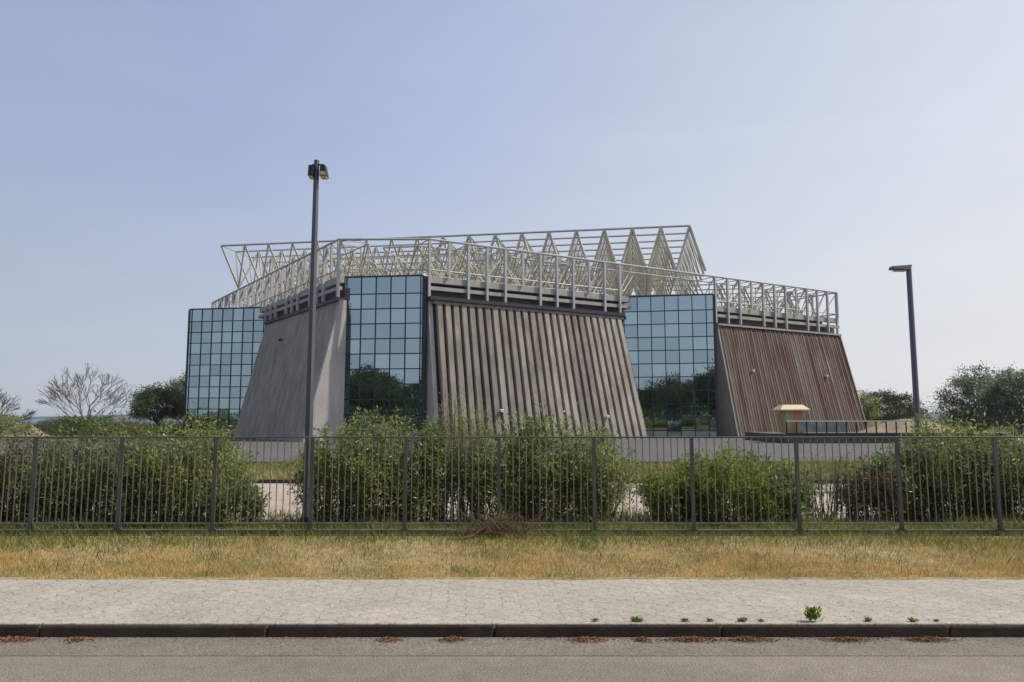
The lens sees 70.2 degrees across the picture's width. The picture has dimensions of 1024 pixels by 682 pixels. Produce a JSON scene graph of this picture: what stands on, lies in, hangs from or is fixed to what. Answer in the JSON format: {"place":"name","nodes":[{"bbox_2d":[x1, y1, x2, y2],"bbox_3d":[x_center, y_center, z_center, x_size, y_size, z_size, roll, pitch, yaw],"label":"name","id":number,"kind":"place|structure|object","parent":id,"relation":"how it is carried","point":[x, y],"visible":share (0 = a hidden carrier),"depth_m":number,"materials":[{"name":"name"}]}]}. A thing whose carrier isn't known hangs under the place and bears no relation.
{"place":"outdoors","nodes":[
{"label":"outdoors","id":0,"kind":"place"},
{"bbox_2d":[0,419,182,425],"bbox_3d":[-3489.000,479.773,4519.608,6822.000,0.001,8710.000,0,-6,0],"label":"sea","id":1,"kind":"structure","parent":0,"point":[34,420],"depth_m":691.45,"materials":[{"name":"liquid"}]},
{"bbox_2d":[164,370,185,415],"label":"broadleaf tree","id":2,"kind":"object","parent":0,"point":[182,384],"visible":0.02,"depth_m":127.20,"materials":[{"name":"green plant"}]},
{"bbox_2d":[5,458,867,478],"bbox_3d":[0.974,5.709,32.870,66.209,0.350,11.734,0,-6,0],"label":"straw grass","id":3,"kind":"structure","parent":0,"point":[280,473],"depth_m":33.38,"materials":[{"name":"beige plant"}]},
{"bbox_2d":[11,458,890,478],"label":"rough grass","id":4,"kind":"structure","parent":0,"point":[274,463],"depth_m":34.73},
{"bbox_2d":[0,443,940,460],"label":"road","id":5,"kind":"structure","parent":0,"point":[653,450],"depth_m":53.82,"materials":[{"name":"grey asphalt"}]},
{"bbox_2d":[925,360,1022,439],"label":"broadleaf tree","id":6,"kind":"object","parent":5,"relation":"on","point":[967,383],"visible":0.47,"depth_m":61.53,"materials":[{"name":"green plant"}]},
{"bbox_2d":[972,362,1023,434],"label":"broadleaf tree","id":7,"kind":"object","parent":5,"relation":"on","point":[1002,401],"visible":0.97,"depth_m":55.59,"materials":[{"name":"green plant"}]},
{"bbox_2d":[0,412,951,418],"bbox_3d":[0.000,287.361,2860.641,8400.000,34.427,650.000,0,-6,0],"label":"hills","id":8,"kind":"structure","parent":0,"point":[124,416],"depth_m":2663.04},
{"bbox_2d":[0,579,1023,628],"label":"pavement","id":9,"kind":"structure","parent":0,"point":[495,602],"depth_m":9.35,"materials":[{"name":"grey concrete"}]},
{"bbox_2d":[0,577,1023,579],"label":"verge edge","id":10,"kind":"object","parent":9,"relation":"on","point":[267,578],"visible":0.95,"depth_m":10.66,"materials":[{"name":"soil"}]},
{"bbox_2d":[11,573,1023,579],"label":"edge grass","id":11,"kind":"structure","parent":10,"relation":"on","point":[428,576],"depth_m":10.69,"materials":[{"name":"green plant"}]},
{"bbox_2d":[630,616,642,621],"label":"weed","id":12,"kind":"object","parent":9,"relation":"on","point":[636,619],"visible":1,"depth_m":8.42,"materials":[{"name":"green plant"}]},
{"bbox_2d":[737,617,746,621],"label":"weed","id":13,"kind":"object","parent":9,"relation":"on","point":[743,619],"visible":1,"depth_m":8.42,"materials":[{"name":"green plant"}]},
{"bbox_2d":[804,605,823,620],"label":"weed","id":14,"kind":"object","parent":9,"relation":"on","point":[811,614],"visible":1,"depth_m":8.42,"materials":[{"name":"green plant"}]},
{"bbox_2d":[907,617,919,621],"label":"weed","id":15,"kind":"object","parent":9,"relation":"on","point":[911,619],"visible":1,"depth_m":8.42,"materials":[{"name":"green plant"}]},
{"bbox_2d":[0,656,1023,681],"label":"road","id":16,"kind":"structure","parent":0,"point":[511,668],"depth_m":7.30,"materials":[{"name":"grey asphalt"}]},
{"bbox_2d":[0,516,1023,578],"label":"verge","id":17,"kind":"structure","parent":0,"point":[400,549],"depth_m":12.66,"materials":[{"name":"beige plant"}]},
{"bbox_2d":[0,421,76,527],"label":"shrub","id":18,"kind":"object","parent":17,"relation":"on","point":[2,463],"visible":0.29,"depth_m":16.31,"materials":[{"name":"green plant"}]},
{"bbox_2d":[1,440,96,526],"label":"shrub","id":19,"kind":"object","parent":17,"relation":"on","point":[59,505],"visible":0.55,"depth_m":15.97,"materials":[{"name":"green plant"}]},
{"bbox_2d":[6,404,154,521],"bbox_3d":[-9.783,2.838,16.938,3.320,2.738,2.947,-4,-7,32],"label":"shrub","id":20,"kind":"object","parent":17,"relation":"on","point":[86,463],"visible":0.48,"depth_m":16.39,"materials":[{"name":"green plant"}]},
{"bbox_2d":[84,422,197,527],"bbox_3d":[-8.311,3.014,16.460,2.552,2.402,2.280,1,-6,-12],"label":"shrub","id":21,"kind":"object","parent":17,"relation":"on","point":[135,498],"visible":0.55,"depth_m":15.94,"materials":[{"name":"green plant"}]},
{"bbox_2d":[107,401,264,525],"bbox_3d":[-7.556,2.828,16.924,3.618,2.882,3.209,0,-6,0],"label":"shrub","id":22,"kind":"object","parent":17,"relation":"on","point":[214,432],"visible":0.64,"depth_m":16.28,"materials":[{"name":"green plant"}]},
{"bbox_2d":[194,466,271,527],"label":"shrub","id":23,"kind":"object","parent":17,"relation":"on","point":[258,505],"visible":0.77,"depth_m":15.95,"materials":[{"name":"green plant"}]},
{"bbox_2d":[300,159,328,528],"bbox_3d":[-4.366,-0.015,16.040,0.423,8.200,0.320,0,-6,0],"label":"lamp post","id":24,"kind":"object","parent":17,"relation":"on","point":[314,173],"visible":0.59,"depth_m":16.02,"materials":[{"name":"black metal"}]},
{"bbox_2d":[285,402,386,521],"bbox_3d":[-4.067,2.814,16.837,2.427,2.843,2.240,0,-6,0],"label":"shrub","id":25,"kind":"object","parent":17,"relation":"on","point":[321,481],"visible":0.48,"depth_m":16.43,"materials":[{"name":"green plant"}]},
{"bbox_2d":[315,405,447,528],"bbox_3d":[-3.020,2.824,16.603,2.577,2.741,2.575,-6,-8,44],"label":"shrub","id":26,"kind":"object","parent":17,"relation":"on","point":[368,468],"visible":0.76,"depth_m":16.20,"materials":[{"name":"green plant"}]},
{"bbox_2d":[372,411,468,521],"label":"shrub","id":27,"kind":"object","parent":17,"relation":"on","point":[428,487],"visible":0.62,"depth_m":16.39,"materials":[{"name":"green plant"}]},
{"bbox_2d":[408,380,511,521],"bbox_3d":[-1.252,2.553,17.071,2.700,3.277,2.254,0,-6,0],"label":"shrub","id":28,"kind":"object","parent":17,"relation":"on","point":[462,445],"visible":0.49,"depth_m":16.72,"materials":[{"name":"green plant"}]},
{"bbox_2d":[432,502,560,540],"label":"dead branches","id":29,"kind":"object","parent":17,"relation":"on","point":[499,527],"visible":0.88,"depth_m":14.48,"materials":[{"name":"brown plant"}]},
{"bbox_2d":[453,420,541,521],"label":"shrub","id":30,"kind":"object","parent":17,"relation":"on","point":[481,486],"visible":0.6,"depth_m":16.20,"materials":[{"name":"green plant"}]},
{"bbox_2d":[0,436,1023,535],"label":"fence","id":31,"kind":"object","parent":17,"relation":"on","point":[693,522],"visible":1,"depth_m":14.95,"materials":[{"name":"metal"}]},
{"bbox_2d":[0,505,1023,528],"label":"undergrowth","id":32,"kind":"object","parent":17,"relation":"on","point":[626,518],"visible":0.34,"depth_m":15.89,"materials":[{"name":"green plant"}]},
{"bbox_2d":[482,402,592,525],"bbox_3d":[0.454,2.736,16.826,2.986,2.919,2.542,0,-6,0],"label":"shrub","id":33,"kind":"object","parent":17,"relation":"on","point":[528,430],"visible":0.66,"depth_m":16.34,"materials":[{"name":"green plant"}]},
{"bbox_2d":[527,402,643,525],"bbox_3d":[1.523,2.789,16.824,3.035,2.818,2.683,0,-6,0],"label":"shrub","id":34,"kind":"object","parent":17,"relation":"on","point":[598,483],"visible":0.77,"depth_m":16.29,"materials":[{"name":"green plant"}]},
{"bbox_2d":[632,455,722,521],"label":"shrub","id":35,"kind":"object","parent":17,"relation":"on","point":[654,495],"visible":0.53,"depth_m":16.39,"materials":[{"name":"green plant"}]},
{"bbox_2d":[660,439,784,525],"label":"shrub","id":36,"kind":"object","parent":17,"relation":"on","point":[711,481],"visible":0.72,"depth_m":16.10,"materials":[{"name":"green plant"}]},
{"bbox_2d":[731,453,824,524],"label":"shrub","id":37,"kind":"object","parent":17,"relation":"on","point":[786,487],"visible":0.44,"depth_m":16.28,"materials":[{"name":"green plant"}]},
{"bbox_2d":[790,450,874,521],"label":"shrub","id":38,"kind":"object","parent":17,"relation":"on","point":[837,472],"visible":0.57,"depth_m":16.87,"materials":[{"name":"green plant"}]},
{"bbox_2d":[828,450,911,521],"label":"shrub","id":39,"kind":"object","parent":17,"relation":"on","point":[874,493],"visible":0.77,"depth_m":16.41,"materials":[{"name":"green plant"}]},
{"bbox_2d":[860,438,968,521],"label":"shrub","id":40,"kind":"object","parent":17,"relation":"on","point":[916,490],"visible":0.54,"depth_m":16.64,"materials":[{"name":"green plant"}]},
{"bbox_2d":[885,396,1023,520],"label":"shrub","id":41,"kind":"object","parent":17,"relation":"on","point":[977,432],"visible":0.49,"depth_m":16.64,"materials":[{"name":"green plant"}]},
{"bbox_2d":[938,402,1023,520],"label":"shrub","id":42,"kind":"object","parent":17,"relation":"on","point":[1014,483],"visible":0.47,"depth_m":16.57,"materials":[{"name":"green plant"}]},
{"bbox_2d":[1009,439,1023,504],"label":"shrub","id":43,"kind":"object","parent":17,"relation":"on","point":[1018,479],"visible":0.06,"depth_m":17.33,"materials":[{"name":"green plant"}]},
{"bbox_2d":[0,0,1023,416],"label":"sky","id":44,"kind":"structure","parent":0,"point":[829,145],"materials":[{"name":"blue"}]},
{"bbox_2d":[1,419,1023,636],"bbox_3d":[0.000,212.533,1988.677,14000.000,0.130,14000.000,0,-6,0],"label":"ground","id":45,"kind":"structure","parent":0,"point":[232,439],"depth_m":74.79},
{"bbox_2d":[0,388,35,421],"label":"bare tree","id":46,"kind":"object","parent":45,"relation":"on","point":[33,412],"visible":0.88,"depth_m":104.77,"materials":[{"name":"grey plant"}]},
{"bbox_2d":[0,408,40,438],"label":"distant bush","id":47,"kind":"object","parent":45,"relation":"on","point":[15,422],"visible":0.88,"depth_m":80.03,"materials":[{"name":"green plant"}]},
{"bbox_2d":[0,423,48,435],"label":"sand mound","id":48,"kind":"object","parent":45,"relation":"on","point":[35,429],"visible":0.23,"depth_m":88.49,"materials":[{"name":"beige sand"}]},
{"bbox_2d":[32,416,73,432],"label":"distant bush","id":49,"kind":"object","parent":45,"relation":"on","point":[42,424],"visible":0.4,"depth_m":117.85,"materials":[{"name":"green plant"}]},
{"bbox_2d":[47,413,98,435],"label":"distant bush","id":50,"kind":"object","parent":45,"relation":"on","point":[66,421],"visible":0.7,"depth_m":86.80,"materials":[{"name":"green plant"}]},
{"bbox_2d":[0,418,182,434],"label":"scrub","id":51,"kind":"object","parent":45,"relation":"on","point":[149,426],"visible":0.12,"depth_m":109.36,"materials":[{"name":"green plant"}]},
{"bbox_2d":[35,362,150,421],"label":"bare tree","id":52,"kind":"object","parent":45,"relation":"on","point":[63,392],"visible":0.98,"depth_m":104.76,"materials":[{"name":"grey plant"}]},
{"bbox_2d":[77,413,114,435],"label":"distant bush","id":53,"kind":"object","parent":45,"relation":"on","point":[92,420],"visible":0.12,"depth_m":93.95,"materials":[{"name":"green plant"}]},
{"bbox_2d":[82,417,159,439],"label":"distant bush","id":54,"kind":"object","parent":45,"relation":"on","point":[131,424],"visible":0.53,"depth_m":78.59,"materials":[{"name":"green plant"}]},
{"bbox_2d":[126,380,184,427],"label":"broadleaf tree","id":55,"kind":"object","parent":45,"relation":"on","point":[157,396],"visible":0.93,"depth_m":111.92,"materials":[{"name":"green plant"}]},
{"bbox_2d":[158,377,184,422],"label":"bare tree","id":56,"kind":"object","parent":45,"relation":"on","point":[175,381],"visible":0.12,"depth_m":122.10,"materials":[{"name":"grey plant"}]},
{"bbox_2d":[0,637,1023,655],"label":"gutter","id":57,"kind":"object","parent":45,"relation":"on","point":[425,646],"visible":1,"depth_m":7.96,"materials":[{"name":"concrete"}]},
{"bbox_2d":[0,636,47,643],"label":"leaf litter","id":58,"kind":"object","parent":57,"relation":"on","point":[12,639],"visible":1,"depth_m":8.17,"materials":[{"name":"brown plant"}]},
{"bbox_2d":[56,635,94,644],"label":"leaf litter","id":59,"kind":"object","parent":57,"relation":"on","point":[78,638],"visible":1,"depth_m":8.18,"materials":[{"name":"brown plant"}]},
{"bbox_2d":[365,636,407,643],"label":"leaf litter","id":60,"kind":"object","parent":57,"relation":"on","point":[387,638],"visible":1,"depth_m":8.18,"materials":[{"name":"brown plant"}]},
{"bbox_2d":[429,636,474,642],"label":"leaf litter","id":61,"kind":"object","parent":57,"relation":"on","point":[449,639],"visible":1,"depth_m":8.19,"materials":[{"name":"brown plant"}]},
{"bbox_2d":[2,636,976,641],"bbox_3d":[-0.019,3.363,8.214,23.998,0.049,0.229,0,-6,0],"label":"gutter debris","id":62,"kind":"object","parent":57,"relation":"on","point":[495,638],"visible":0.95,"depth_m":8.26,"materials":[{"name":"brown plant"}]},
{"bbox_2d":[560,635,618,643],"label":"leaf litter","id":63,"kind":"object","parent":57,"relation":"on","point":[591,639],"visible":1,"depth_m":8.19,"materials":[{"name":"brown plant"}]},
{"bbox_2d":[629,636,653,642],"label":"leaf litter","id":64,"kind":"object","parent":57,"relation":"on","point":[642,638],"visible":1,"depth_m":8.18,"materials":[{"name":"brown plant"}]},
{"bbox_2d":[649,635,737,643],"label":"leaf litter","id":65,"kind":"object","parent":57,"relation":"on","point":[694,638],"visible":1,"depth_m":8.18,"materials":[{"name":"brown plant"}]},
{"bbox_2d":[716,635,787,643],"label":"leaf litter","id":66,"kind":"object","parent":57,"relation":"on","point":[748,638],"visible":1,"depth_m":8.19,"materials":[{"name":"brown plant"}]},
{"bbox_2d":[818,635,878,643],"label":"leaf litter","id":67,"kind":"object","parent":57,"relation":"on","point":[849,638],"visible":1,"depth_m":8.18,"materials":[{"name":"brown plant"}]},
{"bbox_2d":[898,635,961,643],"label":"leaf litter","id":68,"kind":"object","parent":57,"relation":"on","point":[927,639],"visible":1,"depth_m":8.18,"materials":[{"name":"brown plant"}]},
{"bbox_2d":[0,625,1023,636],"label":"kerb","id":69,"kind":"structure","parent":45,"relation":"on","point":[507,630],"depth_m":8.32,"materials":[{"name":"concrete"}]},
{"bbox_2d":[172,461,866,463],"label":"kerb","id":70,"kind":"structure","parent":45,"relation":"on","point":[547,461],"depth_m":38.73,"materials":[{"name":"concrete"}]},
{"bbox_2d":[183,225,867,441],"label":"sports hall","id":71,"kind":"structure","parent":45,"relation":"on","point":[660,361],"depth_m":88.08,"materials":[{"name":"concrete"}]},
{"bbox_2d":[202,479,1018,482],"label":"kerb","id":72,"kind":"structure","parent":45,"relation":"on","point":[287,481],"depth_m":26.81,"materials":[{"name":"stone"}]},
{"bbox_2d":[857,388,884,423],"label":"broadleaf tree","id":73,"kind":"object","parent":45,"relation":"on","point":[867,414],"visible":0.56,"depth_m":111.19,"materials":[{"name":"green plant"}]},
{"bbox_2d":[745,432,1005,442],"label":"terrace","id":74,"kind":"structure","parent":45,"relation":"on","point":[836,440],"depth_m":69.44,"materials":[{"name":"concrete"}]},
{"bbox_2d":[771,405,810,432],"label":"booth","id":75,"kind":"object","parent":74,"relation":"on","point":[791,412],"visible":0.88,"depth_m":71.01,"materials":[{"name":"brown"}]},
{"bbox_2d":[793,412,802,432],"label":"door","id":76,"kind":"structure","parent":75,"relation":"in","point":[796,415],"depth_m":70.98,"materials":[{"name":"brown wood"}]},
{"bbox_2d":[785,420,1004,433],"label":"railing","id":77,"kind":"object","parent":74,"relation":"on","point":[826,426],"visible":0.91,"depth_m":69.51,"materials":[{"name":"grey metal"}]},
{"bbox_2d":[860,388,932,419],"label":"broadleaf tree","id":78,"kind":"object","parent":45,"relation":"on","point":[893,399],"visible":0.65,"depth_m":131.62,"materials":[{"name":"green plant"}]},
{"bbox_2d":[889,264,921,443],"bbox_3d":[13.237,1.177,24.412,0.715,7.588,0.310,0,-6,0],"label":"lamp post","id":79,"kind":"object","parent":45,"relation":"on","point":[907,269],"visible":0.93,"depth_m":24.48,"materials":[{"name":"grey metal"}]},
{"bbox_2d":[859,419,959,432],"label":"earth mound","id":80,"kind":"object","parent":45,"relation":"on","point":[890,427],"visible":0.37,"depth_m":102.82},
{"bbox_2d":[865,430,1023,464],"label":"scrub","id":81,"kind":"object","parent":45,"relation":"on","point":[1020,441],"visible":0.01,"depth_m":35.31,"materials":[{"name":"green plant"}]},
{"bbox_2d":[867,420,1023,430],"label":"scrub","id":82,"kind":"object","parent":45,"relation":"on","point":[871,423],"visible":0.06,"depth_m":192.49,"materials":[{"name":"green plant"}]},
{"bbox_2d":[2,483,1023,519],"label":"path","id":83,"kind":"structure","parent":0,"point":[292,498],"depth_m":20.74,"materials":[{"name":"grey concrete"}]},
{"bbox_2d":[230,438,1023,442],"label":"forecourt","id":84,"kind":"structure","parent":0,"point":[695,440],"depth_m":74.29,"materials":[{"name":"grey concrete"}]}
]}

